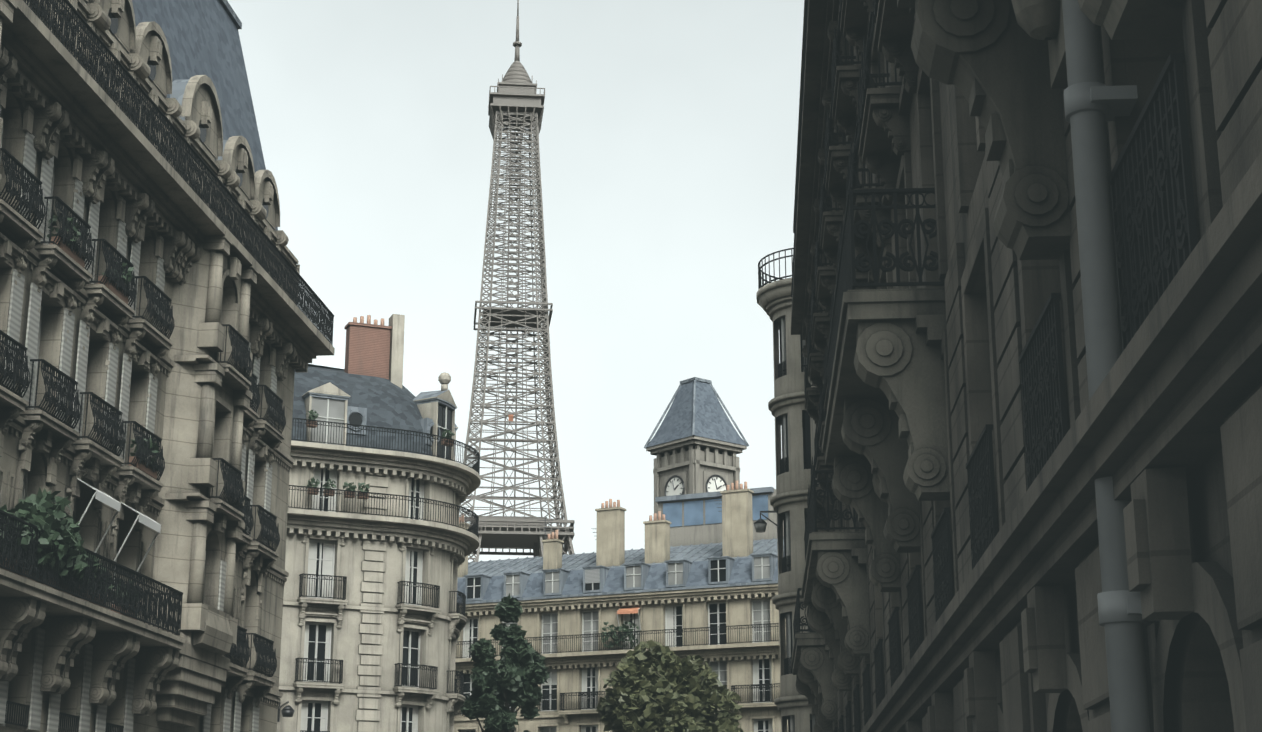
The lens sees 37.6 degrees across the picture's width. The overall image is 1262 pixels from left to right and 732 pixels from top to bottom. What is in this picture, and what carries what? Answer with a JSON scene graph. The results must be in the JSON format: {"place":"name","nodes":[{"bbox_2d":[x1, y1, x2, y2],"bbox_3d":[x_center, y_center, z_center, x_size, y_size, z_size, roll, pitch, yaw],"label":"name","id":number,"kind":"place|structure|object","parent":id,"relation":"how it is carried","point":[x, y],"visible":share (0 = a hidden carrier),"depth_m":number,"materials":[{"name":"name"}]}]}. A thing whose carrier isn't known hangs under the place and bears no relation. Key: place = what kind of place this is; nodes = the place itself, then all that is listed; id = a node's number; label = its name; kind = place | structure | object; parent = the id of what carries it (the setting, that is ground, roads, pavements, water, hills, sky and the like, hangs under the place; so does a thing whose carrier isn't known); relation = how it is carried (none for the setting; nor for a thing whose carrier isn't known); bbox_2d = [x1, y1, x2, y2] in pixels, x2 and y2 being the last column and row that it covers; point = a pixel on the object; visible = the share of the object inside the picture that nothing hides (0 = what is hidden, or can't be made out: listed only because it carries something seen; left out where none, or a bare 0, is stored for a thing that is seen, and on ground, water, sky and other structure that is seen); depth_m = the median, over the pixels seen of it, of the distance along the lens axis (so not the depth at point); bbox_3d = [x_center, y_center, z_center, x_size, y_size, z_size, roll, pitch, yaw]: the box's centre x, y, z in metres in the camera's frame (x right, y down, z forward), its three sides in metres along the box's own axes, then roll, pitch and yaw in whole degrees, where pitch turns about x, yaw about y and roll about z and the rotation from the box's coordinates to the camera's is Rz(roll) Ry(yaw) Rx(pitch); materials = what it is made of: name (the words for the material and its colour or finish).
{"place":"outdoors","nodes":[
{"label":"outdoors","id":0,"kind":"place"},
{"bbox_2d":[277,314,480,731],"bbox_3d":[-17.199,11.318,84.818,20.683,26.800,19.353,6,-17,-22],"label":"round corner building","id":1,"kind":"structure","parent":0,"point":[381,544],"depth_m":79.70,"materials":[{"name":"stone"}]},
{"bbox_2d":[227,0,803,561],"label":"sky","id":2,"kind":"structure","parent":0,"point":[668,135],"materials":[{"name":"white"}]},
{"label":"ground","id":3,"kind":"structure","parent":0,"visible":0},
{"bbox_2d":[0,0,334,731],"bbox_3d":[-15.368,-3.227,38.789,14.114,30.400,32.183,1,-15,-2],"label":"building","id":4,"kind":"structure","parent":3,"relation":"on","point":[163,339],"depth_m":40.77,"materials":[{"name":"stone"}]},
{"bbox_2d":[460,593,549,731],"bbox_3d":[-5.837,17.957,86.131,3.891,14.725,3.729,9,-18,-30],"label":"tree","id":5,"kind":"object","parent":3,"relation":"on","point":[519,667],"visible":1,"depth_m":86.51,"materials":[{"name":"green plant"}]},
{"bbox_2d":[459,0,574,561],"bbox_3d":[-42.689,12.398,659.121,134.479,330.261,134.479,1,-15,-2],"label":"eiffel tower","id":6,"kind":"structure","parent":3,"relation":"on","point":[516,101],"depth_m":664.47,"materials":[{"name":"metal"}]},
{"bbox_2d":[454,481,787,731],"bbox_3d":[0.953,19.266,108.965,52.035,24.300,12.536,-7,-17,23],"label":"apartment building","id":7,"kind":"structure","parent":3,"relation":"on","point":[697,575],"depth_m":105.61,"materials":[{"name":"stone"}]},
{"bbox_2d":[596,640,743,731],"bbox_3d":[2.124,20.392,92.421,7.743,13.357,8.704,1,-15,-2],"label":"olive tree","id":8,"kind":"object","parent":3,"relation":"on","point":[658,687],"visible":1,"depth_m":92.31,"materials":[{"name":"green plant"}]},
{"bbox_2d":[644,377,748,519],"bbox_3d":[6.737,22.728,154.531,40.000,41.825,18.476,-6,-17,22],"label":"clock tower","id":9,"kind":"structure","parent":3,"relation":"on","point":[697,443],"depth_m":152.33,"materials":[{"name":"stone"}]},
{"bbox_2d":[753,248,816,731],"bbox_3d":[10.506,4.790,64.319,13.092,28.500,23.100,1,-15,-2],"label":"building","id":10,"kind":"structure","parent":3,"relation":"on","point":[795,422],"depth_m":61.17,"materials":[{"name":"stone"}]},
{"bbox_2d":[791,0,1261,731],"bbox_3d":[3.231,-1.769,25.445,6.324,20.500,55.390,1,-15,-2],"label":"shaded building","id":11,"kind":"structure","parent":3,"relation":"on","point":[1027,292],"depth_m":10.88,"materials":[{"name":"stone"}]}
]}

